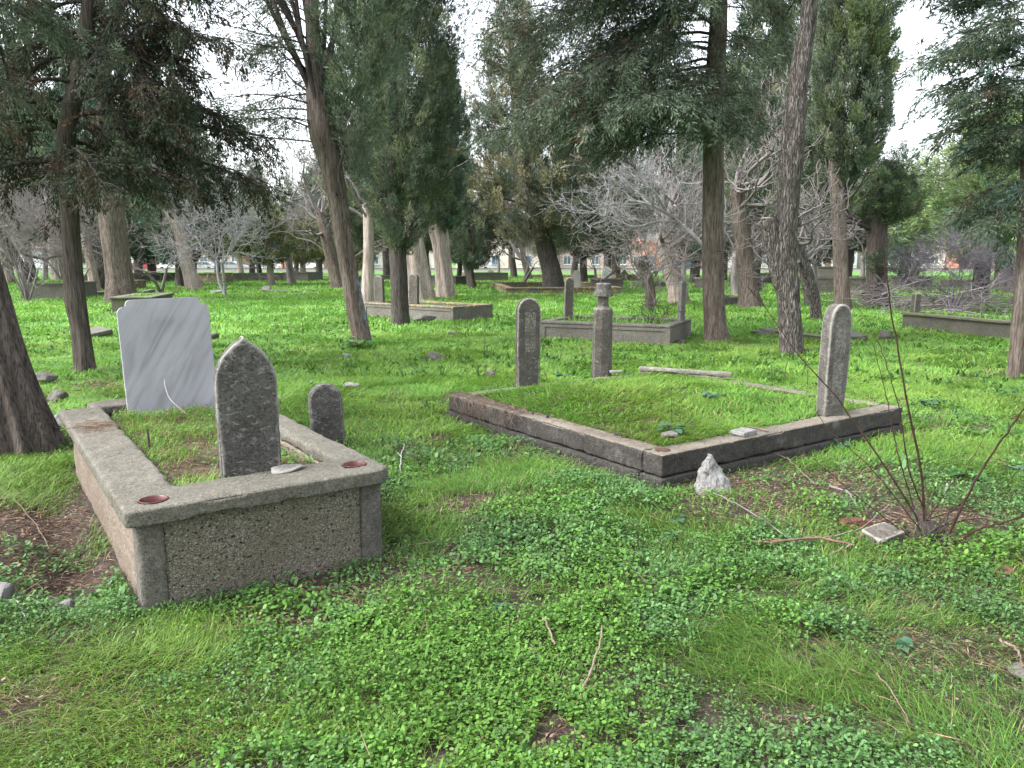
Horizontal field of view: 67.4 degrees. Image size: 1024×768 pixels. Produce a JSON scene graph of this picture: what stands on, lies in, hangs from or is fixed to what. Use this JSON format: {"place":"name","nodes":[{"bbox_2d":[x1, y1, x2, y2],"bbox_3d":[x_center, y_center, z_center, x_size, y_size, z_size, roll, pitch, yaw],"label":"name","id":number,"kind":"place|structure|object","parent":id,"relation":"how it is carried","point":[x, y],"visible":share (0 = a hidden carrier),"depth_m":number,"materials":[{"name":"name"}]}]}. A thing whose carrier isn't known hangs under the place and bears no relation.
{"place":"outdoors","nodes":[
{"label":"outdoors","id":0,"kind":"place"},
{"bbox_2d":[0,262,1023,767],"bbox_3d":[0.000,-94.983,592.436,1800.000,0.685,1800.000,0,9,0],"label":"ground","id":1,"kind":"structure","parent":0,"point":[544,718],"depth_m":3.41,"materials":[{"name":"plant"}]},
{"bbox_2d":[0,582,17,606],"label":"stone","id":2,"kind":"object","parent":1,"relation":"on","point":[8,590],"visible":0.76,"depth_m":3.44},
{"bbox_2d":[0,186,41,282],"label":"cypress tree","id":3,"kind":"object","parent":1,"relation":"on","point":[6,272],"visible":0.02,"depth_m":49.21,"materials":[{"name":"green plant"}]},
{"bbox_2d":[0,171,60,271],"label":"bare shrub","id":4,"kind":"object","parent":1,"relation":"on","point":[5,258],"visible":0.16,"depth_m":33.82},
{"bbox_2d":[12,158,62,279],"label":"tree","id":5,"kind":"object","parent":1,"relation":"on","point":[54,276],"visible":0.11,"depth_m":35.22,"materials":[{"name":"brown plant"}]},
{"bbox_2d":[4,112,79,244],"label":"cypress tree","id":6,"kind":"object","parent":1,"relation":"on","point":[43,148],"visible":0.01,"depth_m":48.52,"materials":[{"name":"green plant"}]},
{"bbox_2d":[0,177,88,300],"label":"bare shrub","id":7,"kind":"object","parent":1,"relation":"on","point":[24,290],"visible":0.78,"depth_m":26.42,"materials":[{"name":"plant"}]},
{"bbox_2d":[0,152,98,282],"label":"bare tree","id":8,"kind":"object","parent":1,"relation":"on","point":[25,270],"visible":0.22,"depth_m":28.86,"materials":[{"name":"grey plant"}]},
{"bbox_2d":[19,281,96,299],"bbox_3d":[-17.399,-3.548,29.563,1.962,0.760,2.080,-1,9,-8],"label":"kerbed grave","id":9,"kind":"object","parent":1,"relation":"on","point":[50,290],"visible":0.33,"depth_m":28.60,"materials":[{"name":"stone"}]},
{"bbox_2d":[0,185,161,285],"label":"bare shrub","id":10,"kind":"object","parent":1,"relation":"on","point":[49,263],"visible":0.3,"depth_m":30.08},
{"bbox_2d":[1,0,166,301],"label":"cypress tree","id":11,"kind":"object","parent":1,"relation":"on","point":[119,277],"visible":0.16,"depth_m":26.71,"materials":[{"name":"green plant"}]},
{"bbox_2d":[40,61,131,289],"bbox_3d":[-20.858,-10.772,37.720,4.114,12.714,4.061,9,13,44],"label":"cypress tree","id":12,"kind":"object","parent":1,"relation":"on","point":[102,281],"visible":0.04,"depth_m":38.17,"materials":[{"name":"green plant"}]},
{"bbox_2d":[0,0,205,457],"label":"cypress tree","id":13,"kind":"object","parent":1,"relation":"on","point":[28,422],"visible":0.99,"depth_m":6.20,"materials":[{"name":"green plant"}]},
{"bbox_2d":[80,201,135,291],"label":"tree","id":14,"kind":"object","parent":1,"relation":"on","point":[92,275],"visible":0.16,"depth_m":33.48,"materials":[{"name":"grey plant"}]},
{"bbox_2d":[109,293,173,313],"bbox_3d":[-10.999,-2.361,22.962,1.160,0.624,2.721,-2,9,-11],"label":"kerbed grave","id":15,"kind":"object","parent":1,"relation":"on","point":[119,301],"visible":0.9,"depth_m":21.66,"materials":[{"name":"stone"}]},
{"bbox_2d":[0,0,294,373],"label":"cypress tree","id":16,"kind":"object","parent":1,"relation":"on","point":[163,105],"visible":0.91,"depth_m":9.95,"materials":[{"name":"green plant"}]},
{"bbox_2d":[121,139,173,280],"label":"cypress tree","id":17,"kind":"object","parent":1,"relation":"on","point":[146,259],"visible":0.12,"depth_m":50.31,"materials":[{"name":"green plant"}]},
{"bbox_2d":[82,209,226,293],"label":"bare tree","id":18,"kind":"object","parent":1,"relation":"on","point":[159,289],"visible":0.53,"depth_m":35.27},
{"bbox_2d":[115,114,231,289],"bbox_3d":[-16.196,-9.295,38.378,5.690,9.537,6.258,9,13,43],"label":"tree","id":19,"kind":"object","parent":1,"relation":"on","point":[191,281],"visible":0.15,"depth_m":39.26,"materials":[{"name":"brown plant"}]},
{"bbox_2d":[128,73,228,286],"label":"bare tree","id":20,"kind":"object","parent":1,"relation":"on","point":[178,271],"visible":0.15,"depth_m":43.45,"materials":[{"name":"green plant"}]},
{"bbox_2d":[127,116,239,269],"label":"cypress tree","id":21,"kind":"object","parent":1,"relation":"on","point":[218,205],"visible":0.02,"depth_m":53.96,"materials":[{"name":"green plant"}]},
{"bbox_2d":[198,272,232,282],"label":"kerbed grave","id":22,"kind":"object","parent":1,"relation":"on","point":[211,277],"visible":0.56,"depth_m":49.11,"materials":[{"name":"stone"}]},
{"bbox_2d":[137,169,296,295],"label":"bare tree","id":23,"kind":"object","parent":1,"relation":"on","point":[223,287],"visible":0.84,"depth_m":30.32,"materials":[{"name":"plant"}]},
{"bbox_2d":[203,158,236,271],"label":"cypress tree","id":24,"kind":"object","parent":1,"relation":"on","point":[217,249],"visible":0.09,"depth_m":62.89,"materials":[{"name":"green plant"}]},
{"bbox_2d":[59,399,387,616],"bbox_3d":[-1.974,0.595,4.860,1.308,0.651,3.066,-6,11,-35],"label":"concrete tomb","id":25,"kind":"object","parent":1,"relation":"on","point":[169,541],"visible":0.71,"depth_m":3.70,"materials":[{"name":"grey concrete"}]},
{"bbox_2d":[116,297,214,415],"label":"marble slab","id":26,"kind":"structure","parent":25,"relation":"on","point":[169,340],"depth_m":5.67,"materials":[{"name":"stone"}]},
{"bbox_2d":[213,336,281,478],"bbox_3d":[-1.319,0.169,3.830,0.296,0.817,0.100,-5,10,-26],"label":"headstone","id":27,"kind":"object","parent":25,"relation":"on","point":[246,405],"visible":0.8,"depth_m":3.78,"materials":[{"name":"stone"}]},
{"bbox_2d":[224,156,283,272],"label":"cypress tree","id":28,"kind":"object","parent":1,"relation":"on","point":[252,270],"visible":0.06,"depth_m":67.23,"materials":[{"name":"green plant"}]},
{"bbox_2d":[233,273,282,280],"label":"kerbed grave","id":29,"kind":"object","parent":1,"relation":"on","point":[247,276],"visible":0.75,"depth_m":55.50,"materials":[{"name":"stone"}]},
{"bbox_2d":[222,194,304,284],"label":"cypress tree","id":30,"kind":"object","parent":1,"relation":"on","point":[275,240],"visible":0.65,"depth_m":45.72,"materials":[{"name":"green plant"}]},
{"bbox_2d":[212,101,322,283],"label":"bare tree","id":31,"kind":"object","parent":1,"relation":"on","point":[290,274],"visible":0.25,"depth_m":49.14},
{"bbox_2d":[165,0,409,345],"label":"cypress tree","id":32,"kind":"object","parent":1,"relation":"on","point":[320,87],"visible":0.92,"depth_m":13.03,"materials":[{"name":"green plant"}]},
{"bbox_2d":[272,172,307,271],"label":"cypress tree","id":33,"kind":"object","parent":1,"relation":"on","point":[291,192],"visible":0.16,"depth_m":92.68,"materials":[{"name":"green plant"}]},
{"bbox_2d":[271,209,323,271],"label":"cypress tree","id":34,"kind":"object","parent":1,"relation":"on","point":[308,257],"visible":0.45,"depth_m":56.85,"materials":[{"name":"green plant"}]},
{"bbox_2d":[263,134,342,288],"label":"bare tree","id":35,"kind":"object","parent":1,"relation":"on","point":[329,248],"visible":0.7,"depth_m":40.14,"materials":[{"name":"brown plant"}]},
{"bbox_2d":[290,152,329,271],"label":"cypress tree","id":36,"kind":"object","parent":1,"relation":"on","point":[318,263],"visible":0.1,"depth_m":81.29,"materials":[{"name":"green plant"}]},
{"bbox_2d":[308,383,345,445],"bbox_3d":[-1.509,0.335,6.267,0.275,0.701,0.092,-6,13,-19],"label":"headstone","id":37,"kind":"object","parent":1,"relation":"on","point":[326,413],"visible":0.6,"depth_m":6.20,"materials":[{"name":"stone"}]},
{"bbox_2d":[266,181,389,285],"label":"bare tree","id":38,"kind":"object","parent":1,"relation":"on","point":[360,252],"visible":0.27,"depth_m":44.50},
{"bbox_2d":[302,134,354,243],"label":"cypress tree","id":39,"kind":"object","parent":1,"relation":"on","point":[326,210],"visible":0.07,"depth_m":67.14,"materials":[{"name":"green plant"}]},
{"bbox_2d":[316,0,387,286],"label":"cypress tree","id":40,"kind":"object","parent":1,"relation":"on","point":[356,220],"visible":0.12,"depth_m":32.45,"materials":[{"name":"green plant"}]},
{"bbox_2d":[279,107,465,301],"bbox_3d":[-4.818,-5.689,24.117,4.578,6.765,5.891,7,12,37],"label":"bare tree","id":41,"kind":"object","parent":1,"relation":"on","point":[367,287],"visible":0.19,"depth_m":24.46,"materials":[{"name":"brown plant"}]},
{"bbox_2d":[366,197,389,274],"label":"cypress tree","id":42,"kind":"object","parent":1,"relation":"on","point":[386,265],"visible":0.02,"depth_m":58.91,"materials":[{"name":"brown plant"}]},
{"bbox_2d":[360,0,437,300],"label":"cypress tree","id":43,"kind":"object","parent":1,"relation":"on","point":[417,263],"visible":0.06,"depth_m":28.24,"materials":[{"name":"green plant"}]},
{"bbox_2d":[347,0,469,325],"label":"cypress tree","id":44,"kind":"object","parent":1,"relation":"on","point":[391,220],"visible":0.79,"depth_m":16.93,"materials":[{"name":"green plant"}]},
{"bbox_2d":[364,301,492,321],"bbox_3d":[-2.298,-1.927,20.737,3.392,0.524,1.541,7,12,38],"label":"kerbed grave","id":45,"kind":"object","parent":1,"relation":"on","point":[450,310],"visible":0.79,"depth_m":19.92,"materials":[{"name":"stone"}]},
{"bbox_2d":[374,275,384,302],"bbox_3d":[-3.718,-2.534,21.555,0.302,1.020,0.123,4,10,29],"label":"headstone","id":46,"kind":"object","parent":45,"relation":"on","point":[379,291],"visible":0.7,"depth_m":21.47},
{"bbox_2d":[409,274,418,303],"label":"headstone","id":47,"kind":"object","parent":45,"relation":"on","point":[413,288],"visible":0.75,"depth_m":20.11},
{"bbox_2d":[418,41,476,297],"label":"cypress tree","id":48,"kind":"object","parent":1,"relation":"on","point":[450,212],"visible":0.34,"depth_m":30.08,"materials":[{"name":"green plant"}]},
{"bbox_2d":[449,186,509,288],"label":"cypress tree","id":49,"kind":"object","parent":1,"relation":"on","point":[463,239],"visible":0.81,"depth_m":38.96,"materials":[{"name":"green plant"}]},
{"bbox_2d":[462,272,507,281],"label":"kerbed grave","id":50,"kind":"object","parent":1,"relation":"on","point":[496,276],"visible":0.6,"depth_m":53.21,"materials":[{"name":"stone"}]},
{"bbox_2d":[456,239,540,267],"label":"house","id":51,"kind":"structure","parent":1,"relation":"on","point":[504,258],"depth_m":126.38,"materials":[{"name":"paint"}]},
{"bbox_2d":[13,268,993,271],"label":"boundary wall","id":52,"kind":"structure","parent":1,"relation":"on","point":[432,270],"depth_m":111.08,"materials":[{"name":"concrete"}]},
{"bbox_2d":[482,183,532,278],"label":"bare tree","id":53,"kind":"object","parent":1,"relation":"on","point":[515,250],"visible":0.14,"depth_m":58.99,"materials":[{"name":"brown plant"}]},
{"bbox_2d":[474,132,546,276],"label":"cypress tree","id":54,"kind":"object","parent":1,"relation":"on","point":[513,268],"visible":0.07,"depth_m":68.22,"materials":[{"name":"green plant"}]},
{"bbox_2d":[0,373,1023,767],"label":"ground cover","id":55,"kind":"object","parent":1,"relation":"on","point":[360,617],"visible":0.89,"depth_m":3.17,"materials":[{"name":"green plant"}]},
{"bbox_2d":[754,534,853,545],"bbox_3d":[1.568,0.844,4.157,0.513,0.033,0.143,0,9,0],"label":"stick","id":56,"kind":"object","parent":55,"relation":"on","point":[802,538],"visible":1,"depth_m":4.14,"materials":[{"name":"wood"}]},
{"bbox_2d":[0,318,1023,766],"bbox_3d":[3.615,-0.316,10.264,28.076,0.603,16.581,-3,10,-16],"label":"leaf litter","id":57,"kind":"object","parent":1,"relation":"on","point":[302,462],"visible":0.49,"depth_m":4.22,"materials":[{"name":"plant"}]},
{"bbox_2d":[10,278,1023,767],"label":"broadleaf weeds","id":58,"kind":"object","parent":1,"relation":"on","point":[624,358],"visible":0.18,"depth_m":12.46,"materials":[{"name":"green plant"}]},
{"bbox_2d":[510,228,566,281],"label":"bare tree","id":59,"kind":"object","parent":1,"relation":"on","point":[525,277],"visible":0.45,"depth_m":47.33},
{"bbox_2d":[457,0,637,286],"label":"cypress tree","id":60,"kind":"object","parent":1,"relation":"on","point":[543,224],"visible":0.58,"depth_m":35.64,"materials":[{"name":"green plant"}]},
{"bbox_2d":[490,282,621,294],"bbox_3d":[1.882,-4.698,38.034,5.237,0.480,8.080,-1,9,-6],"label":"kerbed grave","id":61,"kind":"object","parent":1,"relation":"on","point":[531,287],"visible":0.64,"depth_m":34.22,"materials":[{"name":"stone"}]},
{"bbox_2d":[554,144,635,281],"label":"cypress tree","id":62,"kind":"object","parent":1,"relation":"on","point":[584,275],"visible":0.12,"depth_m":44.96,"materials":[{"name":"green plant"}]},
{"bbox_2d":[557,237,642,267],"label":"house","id":63,"kind":"structure","parent":1,"relation":"on","point":[567,262],"depth_m":128.33,"materials":[{"name":"paint"}]},
{"bbox_2d":[559,224,659,278],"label":"bare tree","id":64,"kind":"object","parent":1,"relation":"on","point":[595,272],"visible":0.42,"depth_m":39.98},
{"bbox_2d":[570,130,653,267],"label":"cypress tree","id":65,"kind":"object","parent":1,"relation":"on","point":[618,244],"visible":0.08,"depth_m":52.29,"materials":[{"name":"green plant"}]},
{"bbox_2d":[540,315,690,345],"bbox_3d":[2.080,-1.029,15.209,2.564,0.504,1.795,4,10,25],"label":"kerbed grave","id":66,"kind":"object","parent":1,"relation":"on","point":[672,331],"visible":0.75,"depth_m":14.52,"materials":[{"name":"stone"}]},
{"bbox_2d":[564,277,573,316],"bbox_3d":[1.181,-1.736,15.956,0.193,0.960,0.103,0,9,-5],"label":"headstone","id":67,"kind":"object","parent":66,"relation":"on","point":[568,295],"visible":0.88,"depth_m":15.90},
{"bbox_2d":[623,297,685,323],"bbox_3d":[2.645,-1.370,14.644,1.177,0.592,0.764,-3,10,-15],"label":"bare shrub","id":68,"kind":"object","parent":66,"relation":"on","point":[652,308],"visible":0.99,"depth_m":14.68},
{"bbox_2d":[677,280,686,320],"bbox_3d":[3.299,-1.537,14.924,0.132,0.958,0.103,-3,10,-25],"label":"headstone","id":69,"kind":"object","parent":66,"relation":"on","point":[682,297],"visible":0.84,"depth_m":14.87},
{"bbox_2d":[594,115,657,273],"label":"cypress tree","id":70,"kind":"object","parent":1,"relation":"on","point":[614,268],"visible":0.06,"depth_m":60.31,"materials":[{"name":"green plant"}]},
{"bbox_2d":[445,0,833,341],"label":"cypress tree","id":71,"kind":"object","parent":1,"relation":"on","point":[627,63],"visible":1,"depth_m":13.47,"materials":[{"name":"green plant"}]},
{"bbox_2d":[534,120,768,311],"bbox_3d":[4.437,-5.092,24.048,7.797,6.239,6.516,-9,13,-44],"label":"bare tree","id":72,"kind":"object","parent":1,"relation":"on","point":[643,264],"visible":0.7,"depth_m":23.43,"materials":[{"name":"grey plant"}]},
{"bbox_2d":[635,84,694,238],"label":"cypress tree","id":73,"kind":"object","parent":1,"relation":"on","point":[656,166],"visible":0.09,"depth_m":68.41,"materials":[{"name":"green plant"}]},
{"bbox_2d":[601,119,735,303],"bbox_3d":[5.575,-6.183,25.693,4.326,7.386,4.266,9,13,42],"label":"bare tree","id":74,"kind":"object","parent":1,"relation":"on","point":[672,290],"visible":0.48,"depth_m":26.28,"materials":[{"name":"grey plant"}]},
{"bbox_2d":[446,372,903,488],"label":"grave kerb","id":75,"kind":"structure","parent":1,"relation":"on","point":[673,464],"depth_m":5.99,"materials":[{"name":"stone"}]},
{"bbox_2d":[437,390,528,430],"bbox_3d":[-0.234,0.256,7.090,0.244,0.231,1.525,-6,11,-34],"label":"dry vine","id":76,"kind":"object","parent":75,"relation":"on","point":[482,401],"visible":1,"depth_m":7.04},
{"bbox_2d":[515,298,540,386],"bbox_3d":[0.165,-0.402,7.986,0.250,0.988,0.120,-1,10,-12],"label":"headstone","id":77,"kind":"object","parent":75,"relation":"on","point":[527,340],"visible":0.88,"depth_m":7.93,"materials":[{"name":"stone"}]},
{"bbox_2d":[592,283,612,377],"bbox_3d":[1.028,-0.581,8.715,0.228,1.126,0.216,-2,10,-14],"label":"turban headstone","id":78,"kind":"object","parent":75,"relation":"on","point":[602,338],"visible":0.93,"depth_m":8.65,"materials":[{"name":"stone"}]},
{"bbox_2d":[639,366,731,377],"bbox_3d":[1.927,-0.138,8.541,1.016,0.060,0.094,4,10,13],"label":"stone strip","id":79,"kind":"object","parent":75,"relation":"on","point":[688,371],"visible":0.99,"depth_m":8.50,"materials":[{"name":"stone"}]},
{"bbox_2d":[816,304,851,416],"bbox_3d":[2.724,-0.140,6.505,0.218,1.075,0.129,0,8,-16],"label":"headstone","id":80,"kind":"object","parent":75,"relation":"on","point":[836,333],"visible":0.87,"depth_m":6.44,"materials":[{"name":"stone"}]},
{"bbox_2d":[614,181,757,292],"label":"bare tree","id":81,"kind":"object","parent":1,"relation":"on","point":[682,270],"visible":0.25,"depth_m":35.55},
{"bbox_2d":[656,90,732,282],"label":"cypress tree","id":82,"kind":"object","parent":1,"relation":"on","point":[689,149],"visible":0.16,"depth_m":46.21,"materials":[{"name":"green plant"}]},
{"bbox_2d":[694,454,731,495],"bbox_3d":[1.351,0.613,5.127,0.277,0.302,0.214,0,9,0],"label":"pointed rock","id":83,"kind":"object","parent":1,"relation":"on","point":[711,474],"visible":0.81,"depth_m":5.08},
{"bbox_2d":[651,155,815,294],"bbox_3d":[9.159,-6.278,32.230,6.789,6.773,4.908,4,10,24],"label":"bare tree","id":84,"kind":"object","parent":1,"relation":"on","point":[733,272],"visible":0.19,"depth_m":32.54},
{"bbox_2d":[689,59,842,307],"bbox_3d":[7.212,-5.599,21.938,4.901,7.387,4.296,-5,10,-26],"label":"bare tree","id":85,"kind":"object","parent":1,"relation":"on","point":[745,258],"visible":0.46,"depth_m":23.19,"materials":[{"name":"brown plant"}]},
{"bbox_2d":[724,0,811,287],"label":"cypress tree","id":86,"kind":"object","parent":1,"relation":"on","point":[771,185],"visible":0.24,"depth_m":34.85,"materials":[{"name":"green plant"}]},
{"bbox_2d":[750,0,828,234],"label":"cypress tree","id":87,"kind":"object","parent":1,"relation":"on","point":[809,170],"visible":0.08,"depth_m":43.88,"materials":[{"name":"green plant"}]},
{"bbox_2d":[755,0,826,354],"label":"cypress tree","id":88,"kind":"object","parent":1,"relation":"on","point":[779,229],"visible":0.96,"depth_m":12.18,"materials":[{"name":"brown plant"}]},
{"bbox_2d":[725,159,862,319],"bbox_3d":[6.926,-3.353,18.473,3.509,3.924,2.484,0,9,0],"label":"bare tree","id":89,"kind":"object","parent":1,"relation":"on","point":[803,262],"visible":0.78,"depth_m":18.75,"materials":[{"name":"grey plant"}]},
{"bbox_2d":[755,195,851,293],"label":"bare tree","id":90,"kind":"object","parent":1,"relation":"on","point":[814,265],"visible":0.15,"depth_m":32.78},
{"bbox_2d":[724,186,892,304],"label":"bare tree","id":91,"kind":"object","parent":1,"relation":"on","point":[816,251],"visible":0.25,"depth_m":25.07,"materials":[{"name":"grey plant"}]},
{"bbox_2d":[800,142,853,265],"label":"cypress tree","id":92,"kind":"object","parent":1,"relation":"on","point":[830,255],"visible":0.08,"depth_m":52.70,"materials":[{"name":"green plant"}]},
{"bbox_2d":[818,277,861,292],"bbox_3d":[14.798,-4.494,35.289,1.977,0.835,2.020,2,10,13],"label":"kerbed grave","id":93,"kind":"object","parent":1,"relation":"on","point":[827,287],"visible":0.42,"depth_m":34.40,"materials":[{"name":"stone"}]},
{"bbox_2d":[802,139,896,275],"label":"cypress tree","id":94,"kind":"object","parent":1,"relation":"on","point":[851,258],"visible":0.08,"depth_m":48.75,"materials":[{"name":"plant"}]},
{"bbox_2d":[838,517,872,529],"bbox_3d":[2.002,0.814,4.485,0.193,0.076,0.109,0,9,0],"label":"stone","id":95,"kind":"object","parent":1,"relation":"on","point":[859,522],"visible":0.69,"depth_m":4.44,"materials":[{"name":"stone"}]},
{"bbox_2d":[805,0,907,309],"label":"cypress tree","id":96,"kind":"object","parent":1,"relation":"on","point":[845,48],"visible":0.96,"depth_m":21.13,"materials":[{"name":"green plant"}]},
{"bbox_2d":[829,151,935,306],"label":"cypress tree","id":97,"kind":"object","parent":1,"relation":"on","point":[872,211],"visible":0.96,"depth_m":23.64,"materials":[{"name":"green plant"}]},
{"bbox_2d":[861,522,904,549],"bbox_3d":[2.036,0.850,4.223,0.192,0.111,0.134,-13,24,-23],"label":"concrete chunk","id":98,"kind":"object","parent":1,"relation":"on","point":[883,532],"visible":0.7,"depth_m":4.18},
{"bbox_2d":[748,245,1023,550],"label":"bramble bush","id":99,"kind":"object","parent":1,"relation":"on","point":[927,526],"visible":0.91,"depth_m":4.22,"materials":[{"name":"plant"}]},
{"bbox_2d":[864,139,939,276],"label":"cypress tree","id":100,"kind":"object","parent":1,"relation":"on","point":[904,156],"visible":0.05,"depth_m":56.10,"materials":[{"name":"green plant"}]},
{"bbox_2d":[799,256,1013,315],"bbox_3d":[12.921,-2.819,22.682,8.991,2.821,6.048,0,9,0],"label":"brush pile","id":101,"kind":"object","parent":1,"relation":"on","point":[935,303],"visible":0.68,"depth_m":22.29,"materials":[{"name":"wood"}]},
{"bbox_2d":[888,197,937,285],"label":"cypress tree","id":102,"kind":"object","parent":1,"relation":"on","point":[897,242],"visible":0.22,"depth_m":41.18,"materials":[{"name":"plant"}]},
{"bbox_2d":[865,212,1015,308],"bbox_3d":[12.651,-3.375,22.083,4.232,3.070,4.110,1,9,4],"label":"bare shrub","id":103,"kind":"object","parent":1,"relation":"on","point":[981,253],"visible":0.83,"depth_m":21.82,"materials":[{"name":"plant"}]},
{"bbox_2d":[888,95,1022,301],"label":"cypress tree","id":104,"kind":"object","parent":1,"relation":"on","point":[944,199],"visible":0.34,"depth_m":26.33,"materials":[{"name":"green plant"}]},
{"bbox_2d":[901,311,1010,338],"bbox_3d":[9.692,-1.141,15.762,1.014,0.484,3.395,-3,10,-17],"label":"kerbed grave","id":105,"kind":"object","parent":1,"relation":"on","point":[985,327],"visible":0.67,"depth_m":15.81,"materials":[{"name":"stone"}]},
{"bbox_2d":[895,0,1023,377],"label":"cypress tree","id":106,"kind":"object","parent":1,"relation":"on","point":[990,50],"visible":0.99,"depth_m":9.68,"materials":[{"name":"green plant"}]},
{"bbox_2d":[0,0,1023,240],"label":"sky","id":107,"kind":"structure","parent":0,"point":[914,26],"materials":[{"name":"white"}]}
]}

